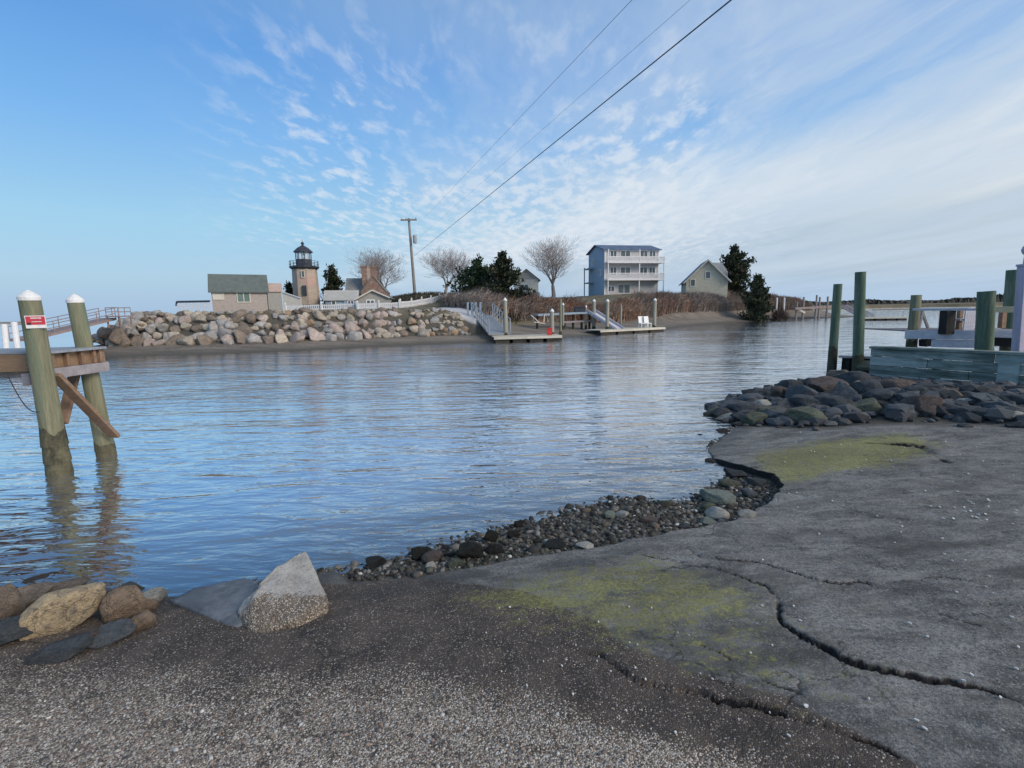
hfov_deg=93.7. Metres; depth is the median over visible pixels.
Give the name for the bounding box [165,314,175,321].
boulder
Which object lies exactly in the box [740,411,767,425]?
rock
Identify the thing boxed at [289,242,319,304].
lighthouse
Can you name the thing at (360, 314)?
boulder
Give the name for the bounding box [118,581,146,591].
rock
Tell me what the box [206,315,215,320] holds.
boulder
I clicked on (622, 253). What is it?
window
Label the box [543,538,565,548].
beach stone
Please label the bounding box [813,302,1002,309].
marsh bank
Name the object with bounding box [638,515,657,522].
beach stone
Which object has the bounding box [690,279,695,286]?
window
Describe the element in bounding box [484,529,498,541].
beach stone
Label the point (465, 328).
boulder
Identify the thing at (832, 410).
rock
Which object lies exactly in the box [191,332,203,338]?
boulder
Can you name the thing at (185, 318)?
boulder
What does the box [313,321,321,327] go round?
boulder
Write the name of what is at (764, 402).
rock
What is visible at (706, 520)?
beach stone
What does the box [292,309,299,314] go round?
boulder
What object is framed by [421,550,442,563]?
beach stone
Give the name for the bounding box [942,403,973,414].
rock
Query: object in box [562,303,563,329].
dock piling
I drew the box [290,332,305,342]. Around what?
boulder
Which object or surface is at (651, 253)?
window
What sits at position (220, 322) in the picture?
boulder
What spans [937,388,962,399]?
rock
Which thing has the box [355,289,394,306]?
gabled cottage
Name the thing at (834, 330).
mooring piling
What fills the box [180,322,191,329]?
boulder
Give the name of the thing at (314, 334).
boulder
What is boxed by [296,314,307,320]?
boulder
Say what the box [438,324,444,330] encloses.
boulder
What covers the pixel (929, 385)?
rock
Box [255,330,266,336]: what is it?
boulder
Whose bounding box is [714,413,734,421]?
rock
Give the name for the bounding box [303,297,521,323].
garden undergrowth
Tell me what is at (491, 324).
gangway
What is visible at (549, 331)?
plastic bin
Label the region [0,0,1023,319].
sky
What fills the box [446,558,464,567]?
beach stone
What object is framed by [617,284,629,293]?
window
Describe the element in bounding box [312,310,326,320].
boulder
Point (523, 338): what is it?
floating dock
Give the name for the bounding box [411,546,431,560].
beach stone
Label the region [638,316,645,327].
dock chair
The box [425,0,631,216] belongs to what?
power line
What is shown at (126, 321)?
boulder
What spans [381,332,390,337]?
boulder
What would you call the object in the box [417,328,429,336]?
boulder
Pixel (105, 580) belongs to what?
rock
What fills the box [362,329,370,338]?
boulder
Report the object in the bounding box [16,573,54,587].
rock
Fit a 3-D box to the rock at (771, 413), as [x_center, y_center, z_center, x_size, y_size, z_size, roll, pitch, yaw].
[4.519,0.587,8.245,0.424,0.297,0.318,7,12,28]
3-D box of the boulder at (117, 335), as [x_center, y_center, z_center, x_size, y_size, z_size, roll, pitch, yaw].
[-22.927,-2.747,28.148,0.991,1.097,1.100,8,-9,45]
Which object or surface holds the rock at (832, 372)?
on the ramp ground at (684, 616)
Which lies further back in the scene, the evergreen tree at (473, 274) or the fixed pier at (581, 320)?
the evergreen tree at (473, 274)
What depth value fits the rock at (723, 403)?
9.24 m
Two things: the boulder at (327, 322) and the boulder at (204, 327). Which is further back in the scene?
the boulder at (327, 322)
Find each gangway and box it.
[8,308,116,340]
[473,303,510,334]
[587,309,624,328]
[841,302,873,316]
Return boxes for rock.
[0,582,24,619]
[0,616,32,645]
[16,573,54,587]
[17,582,54,606]
[19,582,105,640]
[24,632,93,664]
[47,578,90,592]
[85,575,117,584]
[86,618,136,648]
[99,585,146,622]
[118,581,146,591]
[131,610,156,631]
[142,587,167,601]
[145,599,158,610]
[703,406,720,414]
[704,402,719,407]
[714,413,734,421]
[718,399,739,407]
[726,402,758,411]
[730,413,743,420]
[736,393,764,400]
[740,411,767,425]
[754,399,770,405]
[756,406,775,411]
[762,408,783,421]
[770,386,786,397]
[770,398,795,408]
[776,379,803,387]
[782,406,827,420]
[784,385,818,397]
[789,394,821,406]
[799,377,811,385]
[807,376,848,391]
[813,394,846,406]
[820,407,842,416]
[827,370,847,375]
[829,381,861,401]
[829,402,849,406]
[837,371,871,383]
[849,380,883,393]
[851,398,882,415]
[856,360,869,371]
[862,388,894,400]
[879,379,915,388]
[881,403,919,417]
[893,392,919,400]
[899,395,943,416]
[902,385,928,390]
[911,383,943,387]
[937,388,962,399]
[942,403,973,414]
[956,398,971,401]
[968,392,1002,400]
[972,407,988,418]
[982,401,1016,407]
[997,393,1023,404]
[1005,421,1023,427]
[1013,411,1023,419]
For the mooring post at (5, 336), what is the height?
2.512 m
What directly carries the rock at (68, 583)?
on the ramp ground at (684, 616)
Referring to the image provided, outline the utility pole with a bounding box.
[400,217,416,292]
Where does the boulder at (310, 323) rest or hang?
on the island ground at (478, 332)
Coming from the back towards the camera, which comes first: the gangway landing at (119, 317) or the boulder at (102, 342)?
the boulder at (102, 342)
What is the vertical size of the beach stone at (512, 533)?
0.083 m
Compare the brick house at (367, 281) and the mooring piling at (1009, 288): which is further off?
the brick house at (367, 281)
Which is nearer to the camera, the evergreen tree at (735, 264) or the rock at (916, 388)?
the rock at (916, 388)
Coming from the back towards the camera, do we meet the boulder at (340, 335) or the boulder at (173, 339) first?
the boulder at (340, 335)
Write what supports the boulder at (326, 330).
on the island ground at (478, 332)
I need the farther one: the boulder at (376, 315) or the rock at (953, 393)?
the boulder at (376, 315)
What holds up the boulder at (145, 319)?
on the boulder at (149, 321)
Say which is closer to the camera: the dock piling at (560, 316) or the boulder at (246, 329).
the boulder at (246, 329)
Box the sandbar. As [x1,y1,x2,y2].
[872,309,908,309]
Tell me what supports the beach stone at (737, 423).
on the ramp ground at (684, 616)
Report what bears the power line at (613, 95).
attached to the utility pole
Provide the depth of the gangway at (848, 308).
68.12 m
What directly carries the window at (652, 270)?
in the blue house at (620, 269)
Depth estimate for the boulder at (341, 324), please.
31.57 m
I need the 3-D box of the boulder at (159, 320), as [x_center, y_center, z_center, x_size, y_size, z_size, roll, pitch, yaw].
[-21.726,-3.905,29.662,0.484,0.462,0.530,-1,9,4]
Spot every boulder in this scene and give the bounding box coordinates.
[93,334,104,344]
[97,326,111,339]
[108,326,128,344]
[114,319,123,326]
[117,338,130,346]
[120,324,131,335]
[123,317,139,329]
[125,328,131,336]
[130,335,144,345]
[131,328,139,334]
[132,311,143,319]
[136,321,146,328]
[141,317,148,321]
[142,332,152,337]
[143,319,154,324]
[143,338,155,345]
[144,326,155,334]
[149,315,156,319]
[151,339,166,345]
[152,332,162,338]
[154,317,163,323]
[157,312,165,316]
[157,323,168,331]
[163,332,168,339]
[164,334,184,344]
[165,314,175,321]
[167,331,179,337]
[170,326,181,331]
[173,316,179,323]
[176,336,195,345]
[178,315,191,323]
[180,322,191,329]
[183,310,192,314]
[190,310,201,320]
[190,324,200,331]
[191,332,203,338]
[194,314,207,321]
[196,334,213,345]
[201,323,208,330]
[204,329,218,340]
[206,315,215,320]
[208,321,218,330]
[214,315,225,320]
[216,319,225,326]
[218,328,234,338]
[220,334,234,342]
[223,338,235,344]
[224,321,235,329]
[230,309,246,322]
[233,328,246,343]
[234,325,252,334]
[238,321,247,326]
[245,313,255,323]
[245,333,262,343]
[253,321,266,328]
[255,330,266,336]
[256,314,268,321]
[260,335,274,343]
[264,323,271,328]
[272,324,279,330]
[275,333,287,342]
[276,329,283,333]
[278,315,288,320]
[284,332,291,336]
[285,310,291,315]
[289,321,299,330]
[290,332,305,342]
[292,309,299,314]
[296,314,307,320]
[296,317,304,324]
[298,307,312,313]
[298,323,306,328]
[302,312,309,317]
[303,330,308,337]
[304,319,314,326]
[307,327,325,340]
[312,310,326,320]
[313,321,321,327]
[322,326,332,332]
[324,320,335,324]
[325,333,336,340]
[328,311,337,317]
[328,323,343,333]
[334,333,343,339]
[336,322,344,327]
[337,314,345,319]
[344,318,355,323]
[344,321,360,334]
[346,314,354,319]
[348,307,357,312]
[348,331,362,339]
[356,310,365,318]
[358,318,367,326]
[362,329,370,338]
[366,313,372,320]
[371,320,381,326]
[373,311,380,318]
[375,327,387,334]
[379,311,387,318]
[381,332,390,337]
[387,326,395,332]
[388,311,397,316]
[393,332,400,336]
[397,329,407,336]
[408,317,416,324]
[409,325,417,332]
[415,312,420,318]
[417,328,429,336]
[418,323,424,331]
[430,316,438,323]
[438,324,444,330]
[449,312,456,318]
[451,329,458,334]
[460,326,468,331]
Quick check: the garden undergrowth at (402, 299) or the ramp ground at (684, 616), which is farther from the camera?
the garden undergrowth at (402, 299)
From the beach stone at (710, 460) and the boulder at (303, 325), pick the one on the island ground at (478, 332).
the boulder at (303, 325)
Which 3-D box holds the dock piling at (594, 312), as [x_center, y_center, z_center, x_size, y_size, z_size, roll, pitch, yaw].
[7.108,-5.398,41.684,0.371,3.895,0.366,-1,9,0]
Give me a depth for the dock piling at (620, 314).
45.48 m
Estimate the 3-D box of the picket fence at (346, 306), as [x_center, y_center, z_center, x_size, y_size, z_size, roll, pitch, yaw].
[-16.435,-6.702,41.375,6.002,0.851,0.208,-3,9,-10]
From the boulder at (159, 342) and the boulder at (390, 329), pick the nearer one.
the boulder at (159, 342)
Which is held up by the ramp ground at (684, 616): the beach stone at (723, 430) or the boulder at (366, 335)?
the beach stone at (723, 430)
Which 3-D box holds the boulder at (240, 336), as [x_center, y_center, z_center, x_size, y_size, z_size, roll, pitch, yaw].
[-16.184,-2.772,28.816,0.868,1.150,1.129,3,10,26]
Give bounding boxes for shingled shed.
[207,274,268,312]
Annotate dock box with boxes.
[574,306,585,311]
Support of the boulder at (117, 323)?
on the boulder
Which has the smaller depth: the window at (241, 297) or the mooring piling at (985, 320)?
the mooring piling at (985, 320)
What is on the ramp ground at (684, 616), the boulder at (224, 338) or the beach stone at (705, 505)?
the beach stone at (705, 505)
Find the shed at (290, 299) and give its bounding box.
[281,291,301,310]
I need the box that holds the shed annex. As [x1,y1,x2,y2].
[267,283,282,310]
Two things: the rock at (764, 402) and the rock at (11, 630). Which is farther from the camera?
the rock at (764, 402)
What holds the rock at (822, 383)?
on the riprap rubble
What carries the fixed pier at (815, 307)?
on the island ground at (478, 332)
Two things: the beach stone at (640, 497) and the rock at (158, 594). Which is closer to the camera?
the rock at (158, 594)
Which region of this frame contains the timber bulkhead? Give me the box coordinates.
[869,346,1023,384]
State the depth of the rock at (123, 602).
3.22 m
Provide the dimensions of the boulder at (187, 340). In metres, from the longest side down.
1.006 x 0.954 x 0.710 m
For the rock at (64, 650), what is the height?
0.103 m
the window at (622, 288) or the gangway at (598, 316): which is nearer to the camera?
the gangway at (598, 316)
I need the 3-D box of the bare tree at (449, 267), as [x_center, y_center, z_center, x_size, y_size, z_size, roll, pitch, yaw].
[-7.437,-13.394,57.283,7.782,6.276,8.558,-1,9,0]
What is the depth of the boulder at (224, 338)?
28.21 m
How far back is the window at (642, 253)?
77.16 m
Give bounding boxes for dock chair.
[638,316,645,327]
[643,316,651,326]
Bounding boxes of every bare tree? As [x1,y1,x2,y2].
[342,246,410,287]
[417,246,482,292]
[516,235,578,298]
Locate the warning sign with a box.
[24,315,46,328]
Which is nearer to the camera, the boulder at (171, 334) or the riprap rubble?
the riprap rubble
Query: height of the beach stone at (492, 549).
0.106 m
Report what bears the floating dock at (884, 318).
on the water
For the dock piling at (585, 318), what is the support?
in the water
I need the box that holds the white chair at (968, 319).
[955,307,975,329]
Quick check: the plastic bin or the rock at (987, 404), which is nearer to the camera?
the rock at (987, 404)
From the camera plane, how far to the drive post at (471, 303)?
37.96 m
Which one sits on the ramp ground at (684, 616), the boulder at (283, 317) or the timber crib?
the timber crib
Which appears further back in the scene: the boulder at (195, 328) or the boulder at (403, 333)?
the boulder at (403, 333)
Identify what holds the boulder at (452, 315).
on the island ground at (478, 332)
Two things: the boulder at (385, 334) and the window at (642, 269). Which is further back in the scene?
the window at (642, 269)
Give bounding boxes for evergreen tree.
[283,280,292,294]
[319,263,344,304]
[442,254,491,294]
[477,249,536,304]
[719,243,756,295]
[737,273,774,320]
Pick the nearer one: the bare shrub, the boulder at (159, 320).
the boulder at (159, 320)
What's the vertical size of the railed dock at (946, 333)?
1.102 m
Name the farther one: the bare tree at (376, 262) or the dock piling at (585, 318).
the bare tree at (376, 262)
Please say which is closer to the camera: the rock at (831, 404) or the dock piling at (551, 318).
the rock at (831, 404)
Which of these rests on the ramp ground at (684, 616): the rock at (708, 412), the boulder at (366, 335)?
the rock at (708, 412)
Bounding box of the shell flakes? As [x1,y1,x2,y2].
[485,432,1019,736]
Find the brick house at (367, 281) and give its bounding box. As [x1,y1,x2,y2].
[345,266,389,295]
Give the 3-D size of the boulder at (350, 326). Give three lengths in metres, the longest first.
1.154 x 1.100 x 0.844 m
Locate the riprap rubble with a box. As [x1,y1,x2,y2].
[706,374,1023,430]
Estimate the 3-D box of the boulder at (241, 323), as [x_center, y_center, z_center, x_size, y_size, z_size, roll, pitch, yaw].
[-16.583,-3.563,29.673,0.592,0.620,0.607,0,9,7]
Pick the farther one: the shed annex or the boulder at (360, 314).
the shed annex
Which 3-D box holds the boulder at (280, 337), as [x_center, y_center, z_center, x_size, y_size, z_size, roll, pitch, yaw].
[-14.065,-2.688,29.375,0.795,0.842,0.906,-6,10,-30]
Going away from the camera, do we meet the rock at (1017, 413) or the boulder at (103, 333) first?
the rock at (1017, 413)
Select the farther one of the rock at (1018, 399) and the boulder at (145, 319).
the boulder at (145, 319)
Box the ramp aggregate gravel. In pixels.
[0,679,654,767]
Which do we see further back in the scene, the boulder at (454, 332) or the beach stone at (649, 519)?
the boulder at (454, 332)
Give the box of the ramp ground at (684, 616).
[0,392,1023,767]
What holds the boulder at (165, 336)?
on the island ground at (478, 332)
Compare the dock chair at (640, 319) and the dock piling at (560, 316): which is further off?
the dock chair at (640, 319)
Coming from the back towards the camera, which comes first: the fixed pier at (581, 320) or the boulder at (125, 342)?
the fixed pier at (581, 320)
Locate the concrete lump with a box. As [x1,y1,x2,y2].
[238,551,328,631]
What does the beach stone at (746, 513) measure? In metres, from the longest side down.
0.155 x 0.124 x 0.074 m
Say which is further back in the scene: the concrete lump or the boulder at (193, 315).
the boulder at (193, 315)
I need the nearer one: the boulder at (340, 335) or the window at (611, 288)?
the boulder at (340, 335)
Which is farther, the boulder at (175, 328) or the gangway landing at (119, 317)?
the boulder at (175, 328)
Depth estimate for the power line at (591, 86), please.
11.89 m
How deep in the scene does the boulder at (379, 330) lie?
32.11 m
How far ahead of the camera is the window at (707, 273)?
69.74 m
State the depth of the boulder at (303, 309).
31.49 m
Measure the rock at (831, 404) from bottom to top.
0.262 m
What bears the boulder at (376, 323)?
on the island ground at (478, 332)
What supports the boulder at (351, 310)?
on the island ground at (478, 332)
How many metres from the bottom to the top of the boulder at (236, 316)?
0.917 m
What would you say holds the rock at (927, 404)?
on the ramp ground at (684, 616)
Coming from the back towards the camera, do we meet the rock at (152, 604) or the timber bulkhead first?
the timber bulkhead
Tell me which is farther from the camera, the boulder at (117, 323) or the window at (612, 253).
the window at (612, 253)
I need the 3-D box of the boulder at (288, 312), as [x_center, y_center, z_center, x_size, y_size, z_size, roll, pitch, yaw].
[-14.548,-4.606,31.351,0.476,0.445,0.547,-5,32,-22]
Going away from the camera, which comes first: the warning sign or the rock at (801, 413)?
the warning sign
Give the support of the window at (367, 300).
in the gabled cottage at (372, 296)
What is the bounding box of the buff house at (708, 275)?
[679,259,731,298]
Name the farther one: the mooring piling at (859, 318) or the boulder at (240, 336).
the boulder at (240, 336)
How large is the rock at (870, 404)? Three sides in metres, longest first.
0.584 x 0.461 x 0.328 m
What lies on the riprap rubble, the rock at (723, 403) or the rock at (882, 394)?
the rock at (882, 394)
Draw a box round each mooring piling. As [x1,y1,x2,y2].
[827,284,842,370]
[851,272,865,371]
[905,295,921,346]
[973,291,996,381]
[999,270,1016,350]
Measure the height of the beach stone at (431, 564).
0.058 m
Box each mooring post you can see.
[0,324,9,347]
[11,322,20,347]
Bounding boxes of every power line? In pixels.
[414,0,731,255]
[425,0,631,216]
[429,0,689,228]
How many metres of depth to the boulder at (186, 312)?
30.11 m
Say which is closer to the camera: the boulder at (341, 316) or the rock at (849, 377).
the rock at (849, 377)
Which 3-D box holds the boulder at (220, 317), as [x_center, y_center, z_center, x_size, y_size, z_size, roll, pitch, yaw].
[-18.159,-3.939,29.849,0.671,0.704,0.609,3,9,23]
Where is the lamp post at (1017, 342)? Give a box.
[1011,246,1023,351]
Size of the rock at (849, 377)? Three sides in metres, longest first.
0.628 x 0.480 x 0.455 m
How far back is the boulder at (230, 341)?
28.22 m
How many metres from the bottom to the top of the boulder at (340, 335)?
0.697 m
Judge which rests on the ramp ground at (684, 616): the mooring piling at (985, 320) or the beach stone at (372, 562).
the beach stone at (372, 562)
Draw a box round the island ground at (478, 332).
[94,293,852,356]
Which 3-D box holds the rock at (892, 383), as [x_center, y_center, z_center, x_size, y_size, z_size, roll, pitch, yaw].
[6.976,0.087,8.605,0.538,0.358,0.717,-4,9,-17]
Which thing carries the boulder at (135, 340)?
on the island ground at (478, 332)
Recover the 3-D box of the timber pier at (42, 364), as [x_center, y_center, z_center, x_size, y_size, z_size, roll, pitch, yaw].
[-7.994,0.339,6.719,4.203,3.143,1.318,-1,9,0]
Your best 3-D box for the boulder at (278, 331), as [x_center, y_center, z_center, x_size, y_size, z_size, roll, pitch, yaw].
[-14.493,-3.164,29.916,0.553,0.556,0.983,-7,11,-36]
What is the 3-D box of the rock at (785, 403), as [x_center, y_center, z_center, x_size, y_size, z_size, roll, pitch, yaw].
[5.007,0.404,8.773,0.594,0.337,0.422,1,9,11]
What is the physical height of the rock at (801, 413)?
0.318 m
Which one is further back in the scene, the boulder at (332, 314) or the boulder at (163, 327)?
the boulder at (332, 314)
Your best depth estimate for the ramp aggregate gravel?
2.14 m
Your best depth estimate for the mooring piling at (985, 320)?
11.73 m
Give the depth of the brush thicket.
51.95 m
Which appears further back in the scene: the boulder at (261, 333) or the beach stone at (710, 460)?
the boulder at (261, 333)
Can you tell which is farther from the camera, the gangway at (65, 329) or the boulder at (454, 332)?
the boulder at (454, 332)
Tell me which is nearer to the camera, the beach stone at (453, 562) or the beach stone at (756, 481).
the beach stone at (453, 562)
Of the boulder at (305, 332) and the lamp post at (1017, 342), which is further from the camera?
the boulder at (305, 332)
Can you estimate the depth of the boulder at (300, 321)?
30.53 m
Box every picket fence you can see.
[284,301,356,310]
[356,299,400,308]
[400,291,447,307]
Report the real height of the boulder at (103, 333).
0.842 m
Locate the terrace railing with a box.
[175,300,210,311]
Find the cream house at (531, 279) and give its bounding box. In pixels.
[514,269,539,296]
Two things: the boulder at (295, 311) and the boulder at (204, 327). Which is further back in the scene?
the boulder at (295, 311)
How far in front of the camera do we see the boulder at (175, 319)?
29.58 m
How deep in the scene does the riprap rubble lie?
7.71 m
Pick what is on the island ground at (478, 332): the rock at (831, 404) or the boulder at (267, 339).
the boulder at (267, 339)
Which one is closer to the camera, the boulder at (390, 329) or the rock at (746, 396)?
the rock at (746, 396)
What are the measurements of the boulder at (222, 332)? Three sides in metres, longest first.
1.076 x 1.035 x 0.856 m
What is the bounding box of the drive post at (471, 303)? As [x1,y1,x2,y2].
[470,302,472,316]
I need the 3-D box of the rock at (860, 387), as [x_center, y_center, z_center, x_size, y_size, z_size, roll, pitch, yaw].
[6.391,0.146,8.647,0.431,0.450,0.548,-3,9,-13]
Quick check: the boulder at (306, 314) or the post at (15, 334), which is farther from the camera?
the boulder at (306, 314)
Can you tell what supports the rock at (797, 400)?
on the riprap rubble
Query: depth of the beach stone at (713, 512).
4.58 m
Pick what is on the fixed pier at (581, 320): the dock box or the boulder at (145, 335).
the dock box
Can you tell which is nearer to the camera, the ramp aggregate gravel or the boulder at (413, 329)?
the ramp aggregate gravel
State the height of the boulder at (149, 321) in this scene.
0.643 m
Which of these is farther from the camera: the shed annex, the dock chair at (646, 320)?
the shed annex
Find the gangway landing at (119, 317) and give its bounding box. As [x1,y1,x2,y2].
[105,307,132,327]
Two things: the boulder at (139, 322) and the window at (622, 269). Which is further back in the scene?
the window at (622, 269)
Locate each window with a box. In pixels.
[236,293,250,302]
[366,299,374,306]
[609,286,614,291]
[610,251,616,257]
[610,267,616,274]
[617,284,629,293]
[620,251,630,257]
[620,267,630,274]
[640,251,647,257]
[640,267,647,274]
[649,251,655,257]
[649,267,655,274]
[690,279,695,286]
[705,271,710,278]
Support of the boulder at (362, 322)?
on the island ground at (478, 332)
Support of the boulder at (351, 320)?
on the island ground at (478, 332)
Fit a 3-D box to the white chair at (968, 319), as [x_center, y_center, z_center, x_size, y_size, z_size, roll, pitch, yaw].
[12.299,-1.788,13.174,0.400,0.642,0.545,-1,9,0]
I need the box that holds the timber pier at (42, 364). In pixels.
[0,290,120,476]
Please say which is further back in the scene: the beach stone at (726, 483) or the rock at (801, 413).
the rock at (801, 413)
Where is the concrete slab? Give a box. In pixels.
[170,579,258,627]
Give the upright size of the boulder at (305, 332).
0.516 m
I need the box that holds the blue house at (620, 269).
[584,245,664,295]
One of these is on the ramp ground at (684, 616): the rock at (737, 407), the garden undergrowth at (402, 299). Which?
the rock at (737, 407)
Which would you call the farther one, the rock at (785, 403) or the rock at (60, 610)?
the rock at (785, 403)
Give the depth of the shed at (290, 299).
42.88 m
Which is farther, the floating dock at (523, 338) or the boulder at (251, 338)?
the floating dock at (523, 338)
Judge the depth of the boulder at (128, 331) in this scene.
28.29 m
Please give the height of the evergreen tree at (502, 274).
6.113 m
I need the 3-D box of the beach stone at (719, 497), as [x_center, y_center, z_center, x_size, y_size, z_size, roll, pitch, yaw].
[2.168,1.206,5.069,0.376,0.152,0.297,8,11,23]
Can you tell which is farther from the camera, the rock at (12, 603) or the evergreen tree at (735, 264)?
the evergreen tree at (735, 264)
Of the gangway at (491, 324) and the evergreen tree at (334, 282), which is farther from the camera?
the evergreen tree at (334, 282)
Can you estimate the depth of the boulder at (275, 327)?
29.93 m
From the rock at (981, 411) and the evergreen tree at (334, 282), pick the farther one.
the evergreen tree at (334, 282)
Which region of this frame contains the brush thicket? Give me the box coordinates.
[435,285,812,322]
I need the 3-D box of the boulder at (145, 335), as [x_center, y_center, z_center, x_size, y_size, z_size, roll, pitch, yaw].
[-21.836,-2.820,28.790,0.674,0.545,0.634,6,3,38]
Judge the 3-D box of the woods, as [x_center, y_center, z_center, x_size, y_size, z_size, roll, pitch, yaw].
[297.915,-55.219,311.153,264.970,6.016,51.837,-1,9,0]
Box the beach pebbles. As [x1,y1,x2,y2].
[242,417,776,584]
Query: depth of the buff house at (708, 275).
69.90 m
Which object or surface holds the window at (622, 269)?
in the blue house at (620, 269)
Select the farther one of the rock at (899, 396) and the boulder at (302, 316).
the boulder at (302, 316)
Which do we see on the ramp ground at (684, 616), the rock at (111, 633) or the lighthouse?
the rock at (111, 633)
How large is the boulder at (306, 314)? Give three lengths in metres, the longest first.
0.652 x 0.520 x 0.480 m
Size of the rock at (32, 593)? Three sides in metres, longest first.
0.274 x 0.232 x 0.137 m
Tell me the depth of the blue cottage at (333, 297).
49.84 m
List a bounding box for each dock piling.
[503,298,507,334]
[550,309,553,333]
[559,299,561,338]
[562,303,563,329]
[585,306,586,329]
[592,299,595,328]
[605,299,608,328]
[620,305,621,324]
[652,298,656,326]
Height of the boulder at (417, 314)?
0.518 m
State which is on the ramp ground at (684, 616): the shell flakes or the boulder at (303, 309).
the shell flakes
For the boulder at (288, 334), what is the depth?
29.82 m
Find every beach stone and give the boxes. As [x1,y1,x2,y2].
[365,556,386,568]
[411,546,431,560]
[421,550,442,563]
[425,561,435,568]
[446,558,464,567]
[456,542,483,557]
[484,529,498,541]
[486,543,503,554]
[507,530,519,537]
[514,520,522,527]
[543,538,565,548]
[575,541,593,548]
[604,510,614,517]
[615,510,628,517]
[633,495,646,500]
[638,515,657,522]
[657,500,673,506]
[679,523,690,528]
[699,488,736,504]
[700,502,716,509]
[700,517,717,524]
[704,458,717,464]
[704,506,729,518]
[716,428,729,432]
[718,479,742,487]
[723,468,748,477]
[732,421,743,425]
[738,509,755,517]
[740,488,757,497]
[745,477,767,485]
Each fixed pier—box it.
[531,312,590,328]
[789,295,845,318]
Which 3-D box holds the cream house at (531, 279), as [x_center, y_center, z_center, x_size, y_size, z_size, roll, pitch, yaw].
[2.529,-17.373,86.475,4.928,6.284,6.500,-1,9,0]
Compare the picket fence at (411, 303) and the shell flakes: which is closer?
the shell flakes
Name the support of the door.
in the lighthouse
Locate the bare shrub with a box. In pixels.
[769,306,793,319]
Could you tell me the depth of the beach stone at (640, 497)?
5.18 m
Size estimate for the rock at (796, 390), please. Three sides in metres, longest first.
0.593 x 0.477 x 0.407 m
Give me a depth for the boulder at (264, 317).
30.31 m
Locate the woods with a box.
[806,293,1003,305]
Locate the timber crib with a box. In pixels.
[838,355,919,372]
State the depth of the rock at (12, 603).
3.26 m
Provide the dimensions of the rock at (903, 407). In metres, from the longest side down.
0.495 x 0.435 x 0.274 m
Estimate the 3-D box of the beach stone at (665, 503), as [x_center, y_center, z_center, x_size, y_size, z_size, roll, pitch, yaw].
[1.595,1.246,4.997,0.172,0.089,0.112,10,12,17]
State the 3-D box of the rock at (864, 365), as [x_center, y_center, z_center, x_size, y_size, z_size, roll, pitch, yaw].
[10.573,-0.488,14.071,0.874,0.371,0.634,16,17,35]
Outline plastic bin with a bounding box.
[546,328,552,334]
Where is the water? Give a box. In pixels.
[0,306,1000,585]
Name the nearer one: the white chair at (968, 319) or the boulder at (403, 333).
the white chair at (968, 319)
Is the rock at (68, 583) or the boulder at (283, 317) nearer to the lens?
the rock at (68, 583)
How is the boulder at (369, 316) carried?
on the island ground at (478, 332)
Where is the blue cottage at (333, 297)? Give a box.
[323,290,358,309]
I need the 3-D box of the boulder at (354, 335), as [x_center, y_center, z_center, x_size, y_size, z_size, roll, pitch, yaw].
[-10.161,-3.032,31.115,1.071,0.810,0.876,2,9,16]
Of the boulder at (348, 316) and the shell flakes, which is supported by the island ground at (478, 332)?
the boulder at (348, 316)
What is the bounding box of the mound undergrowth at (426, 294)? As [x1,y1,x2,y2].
[389,291,448,302]
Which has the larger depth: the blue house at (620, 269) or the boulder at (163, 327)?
the blue house at (620, 269)
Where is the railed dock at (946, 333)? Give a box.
[865,306,1013,347]
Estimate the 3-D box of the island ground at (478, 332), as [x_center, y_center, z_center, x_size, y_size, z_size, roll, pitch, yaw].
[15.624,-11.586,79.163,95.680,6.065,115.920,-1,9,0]
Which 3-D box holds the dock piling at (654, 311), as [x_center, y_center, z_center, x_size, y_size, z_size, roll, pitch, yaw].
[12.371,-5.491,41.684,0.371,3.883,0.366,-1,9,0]
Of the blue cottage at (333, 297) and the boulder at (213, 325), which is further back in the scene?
the blue cottage at (333, 297)
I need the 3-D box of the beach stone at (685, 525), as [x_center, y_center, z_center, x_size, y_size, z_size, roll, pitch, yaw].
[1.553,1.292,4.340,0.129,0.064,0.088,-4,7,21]
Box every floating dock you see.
[491,334,561,342]
[586,327,665,334]
[865,317,908,320]
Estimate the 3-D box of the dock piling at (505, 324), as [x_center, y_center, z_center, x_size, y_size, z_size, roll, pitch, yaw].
[-0.441,-3.911,32.785,0.348,3.928,0.343,-1,9,0]
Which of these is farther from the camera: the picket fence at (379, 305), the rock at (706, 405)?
the picket fence at (379, 305)
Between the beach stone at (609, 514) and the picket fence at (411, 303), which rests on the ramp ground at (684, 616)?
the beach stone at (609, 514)
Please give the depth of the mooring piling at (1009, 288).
13.17 m
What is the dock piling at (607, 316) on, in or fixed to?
in the water
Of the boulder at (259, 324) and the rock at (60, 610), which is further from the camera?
the boulder at (259, 324)
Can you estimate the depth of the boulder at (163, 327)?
29.04 m
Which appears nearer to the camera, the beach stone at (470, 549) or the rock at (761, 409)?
the beach stone at (470, 549)
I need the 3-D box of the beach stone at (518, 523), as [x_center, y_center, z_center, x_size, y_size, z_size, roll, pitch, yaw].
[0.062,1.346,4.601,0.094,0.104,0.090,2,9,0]
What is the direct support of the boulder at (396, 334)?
on the island ground at (478, 332)
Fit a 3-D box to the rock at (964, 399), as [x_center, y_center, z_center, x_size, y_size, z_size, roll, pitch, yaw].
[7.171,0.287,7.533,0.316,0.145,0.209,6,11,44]
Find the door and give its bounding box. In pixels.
[302,285,306,294]

